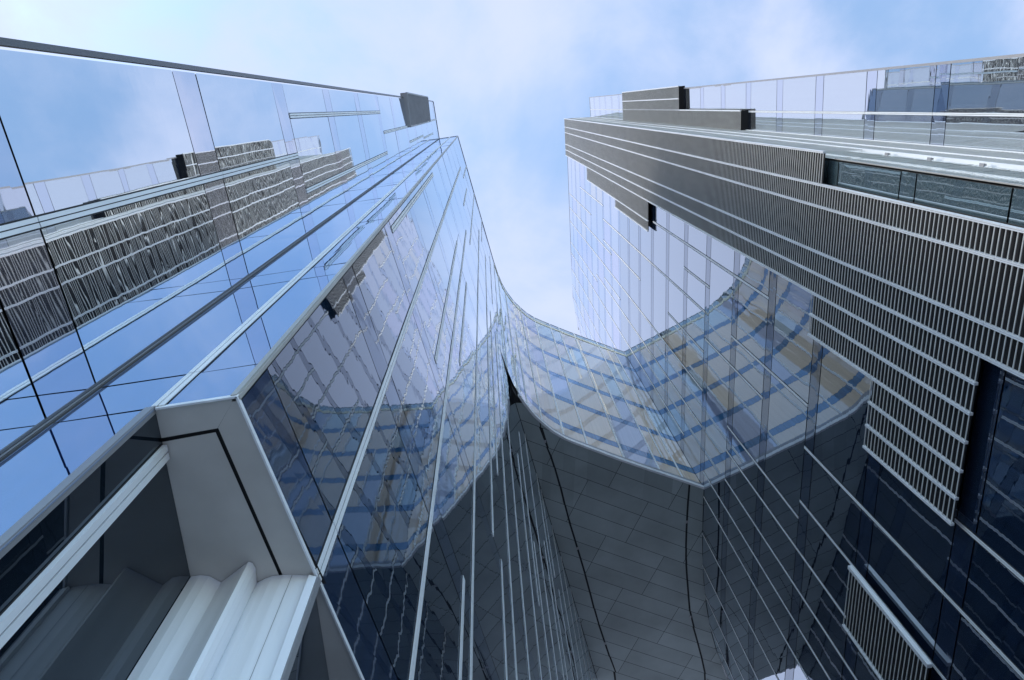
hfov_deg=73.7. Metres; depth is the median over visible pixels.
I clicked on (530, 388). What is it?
window
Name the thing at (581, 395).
window
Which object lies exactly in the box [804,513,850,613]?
window
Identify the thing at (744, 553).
window
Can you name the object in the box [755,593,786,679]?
window
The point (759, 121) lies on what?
window
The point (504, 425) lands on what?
window
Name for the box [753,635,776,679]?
window
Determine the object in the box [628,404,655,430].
window
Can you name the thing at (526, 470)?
window
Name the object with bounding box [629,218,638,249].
window
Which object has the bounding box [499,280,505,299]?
window
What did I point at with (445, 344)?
window
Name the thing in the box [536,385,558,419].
window
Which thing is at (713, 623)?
window
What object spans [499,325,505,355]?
window
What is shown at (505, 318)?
window
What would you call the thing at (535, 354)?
window
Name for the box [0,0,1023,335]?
sky
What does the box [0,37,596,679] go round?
glass tower
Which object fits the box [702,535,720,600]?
window
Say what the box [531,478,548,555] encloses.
window
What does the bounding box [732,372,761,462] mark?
window
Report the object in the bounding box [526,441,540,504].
window
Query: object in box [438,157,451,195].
window
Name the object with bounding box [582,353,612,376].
window
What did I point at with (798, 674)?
window
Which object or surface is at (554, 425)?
window
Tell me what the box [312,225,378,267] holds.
window
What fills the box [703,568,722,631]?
window
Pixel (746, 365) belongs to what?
window
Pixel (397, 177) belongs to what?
window
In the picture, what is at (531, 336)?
window
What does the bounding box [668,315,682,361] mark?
window
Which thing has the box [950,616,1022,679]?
window
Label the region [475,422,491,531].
window
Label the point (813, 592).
window
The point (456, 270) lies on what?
window
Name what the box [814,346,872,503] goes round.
window
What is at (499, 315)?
window
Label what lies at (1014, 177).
window
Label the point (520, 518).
window
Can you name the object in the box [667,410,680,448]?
window
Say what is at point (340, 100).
window
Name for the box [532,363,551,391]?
window
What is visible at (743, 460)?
window
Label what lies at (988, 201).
window
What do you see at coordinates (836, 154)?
window
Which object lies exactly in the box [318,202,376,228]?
window
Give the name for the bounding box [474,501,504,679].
window
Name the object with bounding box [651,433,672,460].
window
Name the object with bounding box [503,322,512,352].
window
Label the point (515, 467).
window
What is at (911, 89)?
window
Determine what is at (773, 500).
window
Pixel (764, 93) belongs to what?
window
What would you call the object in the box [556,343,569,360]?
window
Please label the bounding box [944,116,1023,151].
window
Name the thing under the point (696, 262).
window
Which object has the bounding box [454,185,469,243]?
window
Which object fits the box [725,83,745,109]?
window
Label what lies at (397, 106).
window
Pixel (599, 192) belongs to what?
window
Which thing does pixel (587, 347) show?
window
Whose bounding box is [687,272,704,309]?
window
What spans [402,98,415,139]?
window
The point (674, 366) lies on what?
window
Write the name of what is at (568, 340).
window
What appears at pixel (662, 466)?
window
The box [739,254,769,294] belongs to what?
window
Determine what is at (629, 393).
window
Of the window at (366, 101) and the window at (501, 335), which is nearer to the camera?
the window at (366, 101)
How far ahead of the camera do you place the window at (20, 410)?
4.84 m
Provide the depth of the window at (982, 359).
15.95 m
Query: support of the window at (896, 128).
in the glass tower at (798, 301)
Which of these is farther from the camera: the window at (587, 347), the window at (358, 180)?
the window at (587, 347)
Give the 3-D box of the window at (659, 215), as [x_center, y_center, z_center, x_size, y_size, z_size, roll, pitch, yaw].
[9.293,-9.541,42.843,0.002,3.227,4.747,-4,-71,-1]
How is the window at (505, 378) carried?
in the glass tower at (258, 415)
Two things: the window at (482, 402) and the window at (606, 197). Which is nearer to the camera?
the window at (482, 402)
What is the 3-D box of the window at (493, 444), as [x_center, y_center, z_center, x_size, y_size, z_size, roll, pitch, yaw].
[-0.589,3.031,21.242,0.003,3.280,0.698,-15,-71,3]
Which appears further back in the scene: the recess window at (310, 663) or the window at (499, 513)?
the window at (499, 513)
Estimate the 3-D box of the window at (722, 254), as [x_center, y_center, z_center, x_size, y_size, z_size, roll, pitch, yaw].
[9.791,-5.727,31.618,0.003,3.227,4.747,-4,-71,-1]
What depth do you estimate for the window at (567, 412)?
40.51 m
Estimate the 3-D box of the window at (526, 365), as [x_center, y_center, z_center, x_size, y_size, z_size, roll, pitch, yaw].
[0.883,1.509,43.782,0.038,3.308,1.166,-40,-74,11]
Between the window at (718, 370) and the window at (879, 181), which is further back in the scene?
the window at (718, 370)
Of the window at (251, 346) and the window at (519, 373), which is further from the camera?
the window at (519, 373)
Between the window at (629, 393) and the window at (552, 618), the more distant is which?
the window at (629, 393)
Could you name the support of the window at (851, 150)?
in the glass tower at (798, 301)
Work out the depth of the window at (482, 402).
20.72 m
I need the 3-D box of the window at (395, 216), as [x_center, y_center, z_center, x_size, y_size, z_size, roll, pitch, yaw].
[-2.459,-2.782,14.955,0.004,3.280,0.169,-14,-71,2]
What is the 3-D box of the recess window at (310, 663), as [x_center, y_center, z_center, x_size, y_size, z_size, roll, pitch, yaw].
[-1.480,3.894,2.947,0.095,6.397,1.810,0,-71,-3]
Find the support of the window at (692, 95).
in the glass tower at (798, 301)
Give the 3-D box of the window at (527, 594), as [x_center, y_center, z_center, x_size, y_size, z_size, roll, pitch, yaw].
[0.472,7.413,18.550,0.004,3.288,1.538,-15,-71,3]
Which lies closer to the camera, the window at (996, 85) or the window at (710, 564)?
the window at (996, 85)
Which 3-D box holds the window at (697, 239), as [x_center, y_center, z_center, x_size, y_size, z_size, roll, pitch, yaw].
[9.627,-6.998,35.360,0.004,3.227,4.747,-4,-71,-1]
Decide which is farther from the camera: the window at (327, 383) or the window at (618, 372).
the window at (618, 372)
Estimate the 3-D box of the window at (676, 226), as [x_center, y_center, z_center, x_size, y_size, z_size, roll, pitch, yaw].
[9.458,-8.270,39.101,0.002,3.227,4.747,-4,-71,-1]
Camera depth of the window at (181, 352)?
6.86 m
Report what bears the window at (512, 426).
in the glass tower at (258, 415)
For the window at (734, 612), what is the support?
in the glass tower at (798, 301)
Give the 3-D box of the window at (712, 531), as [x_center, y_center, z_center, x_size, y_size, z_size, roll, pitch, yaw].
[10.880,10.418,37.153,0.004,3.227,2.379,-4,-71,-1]
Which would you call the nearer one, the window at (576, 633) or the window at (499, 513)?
the window at (499, 513)
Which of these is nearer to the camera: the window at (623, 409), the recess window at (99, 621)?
the recess window at (99, 621)
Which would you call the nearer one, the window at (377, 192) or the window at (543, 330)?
the window at (377, 192)
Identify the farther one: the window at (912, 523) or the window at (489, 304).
the window at (489, 304)
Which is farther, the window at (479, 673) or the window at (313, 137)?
the window at (313, 137)
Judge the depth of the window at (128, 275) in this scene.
6.62 m
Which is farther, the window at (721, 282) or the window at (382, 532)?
the window at (721, 282)
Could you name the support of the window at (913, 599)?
in the glass tower at (798, 301)
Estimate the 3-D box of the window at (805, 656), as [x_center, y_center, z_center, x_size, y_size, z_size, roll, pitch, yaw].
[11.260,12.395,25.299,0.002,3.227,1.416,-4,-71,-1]
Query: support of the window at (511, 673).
in the glass tower at (258, 415)
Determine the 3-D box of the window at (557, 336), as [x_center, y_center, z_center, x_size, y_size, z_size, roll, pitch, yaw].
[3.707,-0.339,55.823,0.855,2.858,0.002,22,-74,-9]
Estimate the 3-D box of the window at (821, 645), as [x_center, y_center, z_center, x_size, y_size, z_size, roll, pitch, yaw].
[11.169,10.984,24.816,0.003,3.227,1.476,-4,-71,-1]
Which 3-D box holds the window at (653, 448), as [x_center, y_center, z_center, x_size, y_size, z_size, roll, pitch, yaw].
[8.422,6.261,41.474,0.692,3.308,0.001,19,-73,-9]
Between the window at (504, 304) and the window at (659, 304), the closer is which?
the window at (659, 304)
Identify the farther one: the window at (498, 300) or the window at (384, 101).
the window at (498, 300)
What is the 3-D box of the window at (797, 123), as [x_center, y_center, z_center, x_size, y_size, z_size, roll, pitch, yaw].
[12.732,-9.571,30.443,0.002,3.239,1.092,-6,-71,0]
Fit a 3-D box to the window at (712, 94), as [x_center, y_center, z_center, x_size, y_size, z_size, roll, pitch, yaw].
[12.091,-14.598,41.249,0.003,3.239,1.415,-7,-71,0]
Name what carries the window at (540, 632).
in the glass tower at (258, 415)
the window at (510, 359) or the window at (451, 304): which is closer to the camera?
the window at (451, 304)
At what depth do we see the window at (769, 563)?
28.43 m
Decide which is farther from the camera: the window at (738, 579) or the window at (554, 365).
the window at (554, 365)
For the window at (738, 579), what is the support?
in the glass tower at (798, 301)
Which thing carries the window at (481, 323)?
in the glass tower at (258, 415)
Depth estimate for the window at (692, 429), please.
39.70 m
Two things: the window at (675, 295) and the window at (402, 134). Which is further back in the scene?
the window at (675, 295)
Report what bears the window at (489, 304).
in the glass tower at (258, 415)
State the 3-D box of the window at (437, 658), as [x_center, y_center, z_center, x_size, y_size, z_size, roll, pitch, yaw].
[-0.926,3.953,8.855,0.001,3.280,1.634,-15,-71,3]
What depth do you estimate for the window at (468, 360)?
20.22 m
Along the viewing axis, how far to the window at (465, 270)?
27.72 m
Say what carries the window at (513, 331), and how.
in the link building
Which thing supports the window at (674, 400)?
in the glass tower at (798, 301)
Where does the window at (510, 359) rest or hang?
in the link building
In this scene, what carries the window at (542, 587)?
in the glass tower at (258, 415)
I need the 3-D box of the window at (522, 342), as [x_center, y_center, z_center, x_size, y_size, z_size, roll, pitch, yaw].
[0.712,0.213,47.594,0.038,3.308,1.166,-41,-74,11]
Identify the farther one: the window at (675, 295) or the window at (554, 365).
the window at (554, 365)
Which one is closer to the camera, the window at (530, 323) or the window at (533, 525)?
the window at (533, 525)
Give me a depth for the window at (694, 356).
38.06 m
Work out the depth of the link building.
40.09 m
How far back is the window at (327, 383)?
7.14 m
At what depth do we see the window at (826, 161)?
21.78 m
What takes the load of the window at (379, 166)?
in the glass tower at (258, 415)
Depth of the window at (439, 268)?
19.28 m
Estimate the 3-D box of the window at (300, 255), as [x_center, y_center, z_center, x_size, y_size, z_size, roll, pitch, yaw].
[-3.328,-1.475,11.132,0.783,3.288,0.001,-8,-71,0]
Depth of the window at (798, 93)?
29.90 m
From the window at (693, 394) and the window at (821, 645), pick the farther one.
the window at (693, 394)
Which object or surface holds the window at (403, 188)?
in the glass tower at (258, 415)
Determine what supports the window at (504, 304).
in the link building
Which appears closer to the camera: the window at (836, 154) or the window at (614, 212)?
the window at (836, 154)
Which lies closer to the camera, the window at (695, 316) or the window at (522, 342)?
the window at (695, 316)
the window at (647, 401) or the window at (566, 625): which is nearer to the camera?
the window at (566, 625)
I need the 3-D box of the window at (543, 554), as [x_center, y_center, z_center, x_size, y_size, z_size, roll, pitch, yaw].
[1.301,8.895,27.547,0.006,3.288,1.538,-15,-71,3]
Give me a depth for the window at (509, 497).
21.67 m
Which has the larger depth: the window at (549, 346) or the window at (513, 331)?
the window at (549, 346)
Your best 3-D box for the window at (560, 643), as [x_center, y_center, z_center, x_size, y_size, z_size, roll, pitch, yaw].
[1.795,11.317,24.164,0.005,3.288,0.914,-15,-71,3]
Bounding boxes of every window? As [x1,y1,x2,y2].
[0,49,199,214]
[0,306,43,450]
[0,409,154,550]
[0,414,189,679]
[42,185,230,382]
[103,281,288,386]
[196,73,286,170]
[202,274,335,371]
[224,161,304,273]
[252,230,345,276]
[268,278,380,518]
[282,84,325,112]
[288,599,328,679]
[290,117,338,187]
[307,178,345,226]
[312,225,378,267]
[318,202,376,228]
[328,89,356,111]
[334,115,365,169]
[338,395,428,679]
[346,165,370,200]
[352,228,409,364]
[354,184,396,201]
[357,93,376,110]
[361,198,401,221]
[362,114,383,158]
[371,156,388,183]
[377,95,394,130]
[378,172,409,184]
[384,131,400,171]
[388,181,416,196]
[389,200,407,225]
[391,97,404,127]
[391,313,442,487]
[393,210,425,294]
[394,102,596,679]
[397,128,410,163]
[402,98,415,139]
[412,192,435,253]
[414,526,460,679]
[415,125,421,136]
[416,268,442,356]
[425,179,442,228]
[430,238,449,303]
[431,163,447,209]
[435,412,472,597]
[436,320,450,388]
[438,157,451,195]
[439,219,453,271]
[445,204,457,245]
[446,283,456,331]
[447,347,474,474]
[450,194,464,246]
[452,256,459,292]
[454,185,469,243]
[454,306,462,353]
[461,325,475,401]
[462,255,476,317]
[462,613,469,679]
[465,238,477,289]
[465,295,476,352]
[472,639,487,679]
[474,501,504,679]
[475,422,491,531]
[477,367,489,448]
[478,301,486,351]
[478,331,487,391]
[487,291,500,348]
[490,409,496,470]
[492,470,509,585]
[494,384,500,433]
[495,277,499,296]
[496,290,501,314]
[496,429,504,496]
[498,308,502,330]
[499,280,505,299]
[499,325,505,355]
[500,291,507,314]
[500,403,509,462]
[502,307,509,331]
[502,359,527,460]
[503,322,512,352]
[503,451,514,527]
[503,585,515,679]
[505,342,515,377]
[506,294,521,320]
[506,395,522,469]
[507,517,522,624]
[508,307,524,336]
[508,367,517,390]
[509,433,521,501]
[510,322,516,342]
[512,340,520,364]
[514,487,529,574]
[514,618,526,679]
[515,361,524,390]
[516,331,528,355]
[519,388,525,401]
[520,351,532,377]
[520,469,529,527]
[520,558,540,679]
[521,445,533,506]
[522,313,536,331]
[523,372,537,404]
[524,325,540,348]
[525,522,537,600]
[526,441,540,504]
[526,489,541,566]
[527,399,540,417]
[528,343,545,367]
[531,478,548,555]
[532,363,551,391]
[534,602,549,679]
[536,323,552,338]
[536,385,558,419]
[536,557,552,646]
[537,525,551,598]
[540,336,558,355]
[542,414,561,432]
[544,354,564,376]
[546,590,563,679]
[549,374,572,400]
[549,539,566,615]
[552,329,562,342]
[552,574,568,653]
[555,398,580,428]
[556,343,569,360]
[556,622,566,679]
[561,333,578,348]
[561,579,577,651]
[562,361,594,387]
[562,608,577,679]
[563,427,585,442]
[566,347,585,366]
[568,87,854,679]
[569,382,604,412]
[571,612,586,679]
[576,406,615,441]
[577,339,603,357]
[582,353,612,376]
[586,436,621,455]
[590,372,608,392]
[597,187,601,203]
[599,393,619,417]
[600,347,619,363]
[603,192,609,223]
[604,377,622,397]
[607,362,629,382]
[609,419,650,453]
[611,197,617,230]
[613,398,635,423]
[616,353,632,368]
[617,381,641,404]
[620,212,627,239]
[622,449,657,468]
[624,368,644,387]
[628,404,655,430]
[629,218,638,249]
[635,388,656,409]
[641,203,650,260]
[641,255,650,322]
[641,430,661,457]
[647,410,672,435]
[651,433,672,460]
[653,267,665,340]
[653,329,664,371]
[654,206,665,228]
[654,224,665,274]
[656,461,680,475]
[662,437,690,467]
[667,380,680,427]
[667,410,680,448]
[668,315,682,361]
[668,348,681,395]
[669,215,684,239]
[669,234,683,289]
[669,281,682,326]
[679,469,699,482]
[684,405,700,481]
[685,371,701,423]
[686,298,704,349]
[686,335,702,388]
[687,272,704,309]
[688,225,706,254]
[688,247,705,282]
[702,500,722,566]
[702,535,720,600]
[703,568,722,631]
[704,86,720,109]
[704,344,729,502]
[704,475,723,527]
[705,597,726,662]
[708,262,732,361]
[711,238,733,272]
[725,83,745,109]
[725,581,748,656]
[725,614,748,679]
[726,540,750,620]
[728,516,752,576]
[729,489,754,550]
[730,459,755,521]
[731,434,757,490]
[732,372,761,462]
[735,343,763,394]
[737,281,767,363]
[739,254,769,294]
[751,80,776,110]
[751,112,775,131]
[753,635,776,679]
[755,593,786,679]
[757,566,789,640]
[759,537,792,610]
[761,504,795,579]
[763,477,797,544]
[765,375,806,514]
[771,275,812,402]
[782,113,814,134]
[783,76,815,110]
[793,659,806,679]
[796,630,828,679]
[798,598,842,679]
[801,562,846,656]
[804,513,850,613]
[809,459,860,564]
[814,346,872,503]
[822,114,864,138]
[823,72,866,111]
[823,160,827,182]
[825,151,874,157]
[838,162,900,198]
[848,150,884,154]
[849,157,957,168]
[855,650,878,679]
[867,523,942,659]
[874,115,931,143]
[874,465,954,588]
[875,65,935,111]
[896,156,971,164]
[914,174,1011,222]
[929,167,1023,184]
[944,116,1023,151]
[947,57,1023,112]
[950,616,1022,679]
[955,359,982,516]
[963,541,1023,672]
[977,371,1023,575]
[983,167,1023,171]
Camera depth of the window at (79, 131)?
6.19 m
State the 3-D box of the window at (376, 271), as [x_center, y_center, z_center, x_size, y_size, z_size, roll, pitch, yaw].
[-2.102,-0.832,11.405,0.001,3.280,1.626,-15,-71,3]
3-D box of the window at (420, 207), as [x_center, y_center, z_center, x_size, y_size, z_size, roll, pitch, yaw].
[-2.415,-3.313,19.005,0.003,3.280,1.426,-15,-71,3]
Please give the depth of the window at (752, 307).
29.00 m
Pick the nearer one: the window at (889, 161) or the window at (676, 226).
the window at (889, 161)
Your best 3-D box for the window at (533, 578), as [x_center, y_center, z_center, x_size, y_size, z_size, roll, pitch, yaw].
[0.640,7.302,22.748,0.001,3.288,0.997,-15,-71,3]
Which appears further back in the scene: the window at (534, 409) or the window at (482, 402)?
the window at (534, 409)
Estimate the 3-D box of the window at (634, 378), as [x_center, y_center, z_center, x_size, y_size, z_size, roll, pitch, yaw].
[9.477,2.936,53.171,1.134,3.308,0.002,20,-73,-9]
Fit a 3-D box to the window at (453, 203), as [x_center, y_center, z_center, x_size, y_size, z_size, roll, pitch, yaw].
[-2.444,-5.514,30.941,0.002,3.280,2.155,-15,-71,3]
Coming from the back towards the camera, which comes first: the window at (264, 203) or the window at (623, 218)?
the window at (623, 218)
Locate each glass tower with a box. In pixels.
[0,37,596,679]
[564,53,1023,679]
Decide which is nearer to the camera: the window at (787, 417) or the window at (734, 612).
the window at (787, 417)
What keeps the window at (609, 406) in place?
in the link building
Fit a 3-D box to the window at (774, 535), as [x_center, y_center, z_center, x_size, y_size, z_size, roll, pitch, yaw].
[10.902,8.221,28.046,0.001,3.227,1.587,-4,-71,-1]
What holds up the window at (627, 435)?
in the link building
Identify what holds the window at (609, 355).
in the link building
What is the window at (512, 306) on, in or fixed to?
in the link building
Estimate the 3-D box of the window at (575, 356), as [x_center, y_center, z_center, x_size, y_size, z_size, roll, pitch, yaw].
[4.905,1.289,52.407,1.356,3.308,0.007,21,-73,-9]
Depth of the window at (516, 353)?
43.39 m
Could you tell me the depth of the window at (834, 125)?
26.54 m
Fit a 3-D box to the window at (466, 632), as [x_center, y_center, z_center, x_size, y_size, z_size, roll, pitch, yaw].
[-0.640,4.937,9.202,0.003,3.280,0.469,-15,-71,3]
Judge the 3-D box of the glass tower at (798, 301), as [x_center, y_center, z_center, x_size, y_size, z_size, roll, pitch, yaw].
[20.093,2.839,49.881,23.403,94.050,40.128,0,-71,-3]
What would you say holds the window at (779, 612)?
in the glass tower at (798, 301)
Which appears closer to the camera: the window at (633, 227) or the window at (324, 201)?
the window at (324, 201)
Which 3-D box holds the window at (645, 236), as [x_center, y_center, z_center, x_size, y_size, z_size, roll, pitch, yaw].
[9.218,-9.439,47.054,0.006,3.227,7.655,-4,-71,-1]
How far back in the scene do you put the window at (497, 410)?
25.16 m
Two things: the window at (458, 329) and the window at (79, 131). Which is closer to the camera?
the window at (79, 131)
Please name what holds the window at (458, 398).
in the glass tower at (258, 415)
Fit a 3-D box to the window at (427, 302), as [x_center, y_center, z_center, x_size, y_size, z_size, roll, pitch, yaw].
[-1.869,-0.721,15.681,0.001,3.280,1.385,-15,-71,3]
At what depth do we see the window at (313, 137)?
14.20 m
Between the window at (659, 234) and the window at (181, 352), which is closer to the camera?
the window at (181, 352)
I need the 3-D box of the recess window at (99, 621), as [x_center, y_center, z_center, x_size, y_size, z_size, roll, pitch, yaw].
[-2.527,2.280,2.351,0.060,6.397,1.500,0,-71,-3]
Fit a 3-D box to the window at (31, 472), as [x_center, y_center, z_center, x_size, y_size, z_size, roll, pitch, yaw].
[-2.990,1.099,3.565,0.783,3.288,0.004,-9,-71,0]
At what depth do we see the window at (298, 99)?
13.87 m
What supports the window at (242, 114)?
in the glass tower at (258, 415)
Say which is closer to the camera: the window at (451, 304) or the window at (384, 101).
the window at (451, 304)
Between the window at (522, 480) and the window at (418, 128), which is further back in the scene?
the window at (418, 128)
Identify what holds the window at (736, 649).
in the glass tower at (798, 301)
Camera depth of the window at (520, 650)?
15.12 m
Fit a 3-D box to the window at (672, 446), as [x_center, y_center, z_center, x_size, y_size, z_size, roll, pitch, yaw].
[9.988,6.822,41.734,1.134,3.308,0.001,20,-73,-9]
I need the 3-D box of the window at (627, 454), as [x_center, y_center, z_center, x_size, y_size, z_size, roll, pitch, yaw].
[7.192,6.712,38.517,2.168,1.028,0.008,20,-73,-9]
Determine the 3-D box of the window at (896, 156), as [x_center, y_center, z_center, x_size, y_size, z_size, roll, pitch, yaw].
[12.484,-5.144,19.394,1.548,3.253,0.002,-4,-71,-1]
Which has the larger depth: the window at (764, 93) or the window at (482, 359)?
the window at (764, 93)
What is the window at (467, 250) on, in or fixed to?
in the glass tower at (258, 415)
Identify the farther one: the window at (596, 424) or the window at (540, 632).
the window at (596, 424)
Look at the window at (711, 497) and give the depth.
36.41 m
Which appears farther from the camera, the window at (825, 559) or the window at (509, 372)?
the window at (509, 372)
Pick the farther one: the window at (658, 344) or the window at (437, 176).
the window at (658, 344)
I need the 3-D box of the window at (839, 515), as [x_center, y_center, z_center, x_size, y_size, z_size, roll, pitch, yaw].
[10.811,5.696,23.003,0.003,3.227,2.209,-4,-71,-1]
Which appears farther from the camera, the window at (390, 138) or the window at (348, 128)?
the window at (390, 138)
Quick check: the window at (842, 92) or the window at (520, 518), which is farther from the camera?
the window at (842, 92)
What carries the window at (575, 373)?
in the link building
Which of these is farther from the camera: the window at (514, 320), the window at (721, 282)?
the window at (514, 320)
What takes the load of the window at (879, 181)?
in the glass tower at (798, 301)
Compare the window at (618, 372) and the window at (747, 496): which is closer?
the window at (747, 496)
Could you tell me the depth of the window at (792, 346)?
25.12 m
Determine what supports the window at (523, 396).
in the link building
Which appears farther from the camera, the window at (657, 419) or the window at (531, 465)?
the window at (657, 419)
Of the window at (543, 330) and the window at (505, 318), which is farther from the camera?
the window at (543, 330)
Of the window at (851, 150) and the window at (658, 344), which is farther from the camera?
the window at (658, 344)
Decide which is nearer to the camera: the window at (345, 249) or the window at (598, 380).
the window at (345, 249)
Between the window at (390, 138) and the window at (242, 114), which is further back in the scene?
the window at (390, 138)
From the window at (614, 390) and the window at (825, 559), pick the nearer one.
the window at (825, 559)
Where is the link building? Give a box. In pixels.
[494,263,727,679]
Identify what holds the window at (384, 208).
in the glass tower at (258, 415)
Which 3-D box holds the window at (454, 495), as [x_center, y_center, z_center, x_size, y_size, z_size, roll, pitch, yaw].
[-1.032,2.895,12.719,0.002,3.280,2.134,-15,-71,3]
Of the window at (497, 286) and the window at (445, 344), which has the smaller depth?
the window at (445, 344)
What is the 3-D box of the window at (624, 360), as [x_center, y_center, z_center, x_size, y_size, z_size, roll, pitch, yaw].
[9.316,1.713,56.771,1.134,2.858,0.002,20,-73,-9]
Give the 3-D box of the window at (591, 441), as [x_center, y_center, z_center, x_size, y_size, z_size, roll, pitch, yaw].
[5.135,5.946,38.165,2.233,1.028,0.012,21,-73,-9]
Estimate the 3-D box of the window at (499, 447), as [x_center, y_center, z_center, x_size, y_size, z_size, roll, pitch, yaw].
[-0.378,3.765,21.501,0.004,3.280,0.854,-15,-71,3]
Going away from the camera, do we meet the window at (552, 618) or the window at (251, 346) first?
the window at (251, 346)
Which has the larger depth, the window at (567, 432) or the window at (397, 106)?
the window at (567, 432)
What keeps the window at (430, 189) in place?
in the glass tower at (258, 415)
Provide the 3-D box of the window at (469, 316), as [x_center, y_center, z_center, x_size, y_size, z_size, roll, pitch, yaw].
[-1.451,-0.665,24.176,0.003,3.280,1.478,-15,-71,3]
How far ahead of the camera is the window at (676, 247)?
40.27 m
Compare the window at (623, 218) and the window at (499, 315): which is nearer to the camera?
the window at (499, 315)
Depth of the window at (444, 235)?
23.08 m
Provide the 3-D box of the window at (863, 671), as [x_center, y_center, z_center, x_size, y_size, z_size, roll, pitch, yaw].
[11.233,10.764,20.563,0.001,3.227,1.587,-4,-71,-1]
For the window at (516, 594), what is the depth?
17.86 m
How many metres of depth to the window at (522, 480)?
26.41 m
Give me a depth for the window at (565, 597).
33.23 m
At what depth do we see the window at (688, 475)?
39.01 m
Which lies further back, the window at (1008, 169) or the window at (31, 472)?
the window at (1008, 169)
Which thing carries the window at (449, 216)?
in the glass tower at (258, 415)
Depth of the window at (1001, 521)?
14.81 m
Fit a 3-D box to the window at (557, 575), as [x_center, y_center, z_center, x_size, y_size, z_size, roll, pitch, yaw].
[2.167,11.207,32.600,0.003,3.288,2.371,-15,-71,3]
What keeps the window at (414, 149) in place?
in the glass tower at (258, 415)
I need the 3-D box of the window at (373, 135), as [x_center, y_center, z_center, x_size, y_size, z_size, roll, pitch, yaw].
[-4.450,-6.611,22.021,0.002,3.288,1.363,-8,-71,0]
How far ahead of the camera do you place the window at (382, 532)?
7.81 m
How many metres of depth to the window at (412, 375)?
11.72 m
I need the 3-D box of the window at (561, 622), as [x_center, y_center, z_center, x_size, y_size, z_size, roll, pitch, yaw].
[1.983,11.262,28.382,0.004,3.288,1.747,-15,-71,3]
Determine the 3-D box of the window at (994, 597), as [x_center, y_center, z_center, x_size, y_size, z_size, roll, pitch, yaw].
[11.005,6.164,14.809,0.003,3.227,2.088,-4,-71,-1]
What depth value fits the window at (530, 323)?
55.31 m
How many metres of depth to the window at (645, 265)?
48.93 m
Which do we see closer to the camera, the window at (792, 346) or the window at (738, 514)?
the window at (792, 346)
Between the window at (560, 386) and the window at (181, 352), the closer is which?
the window at (181, 352)
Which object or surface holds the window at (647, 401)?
in the link building

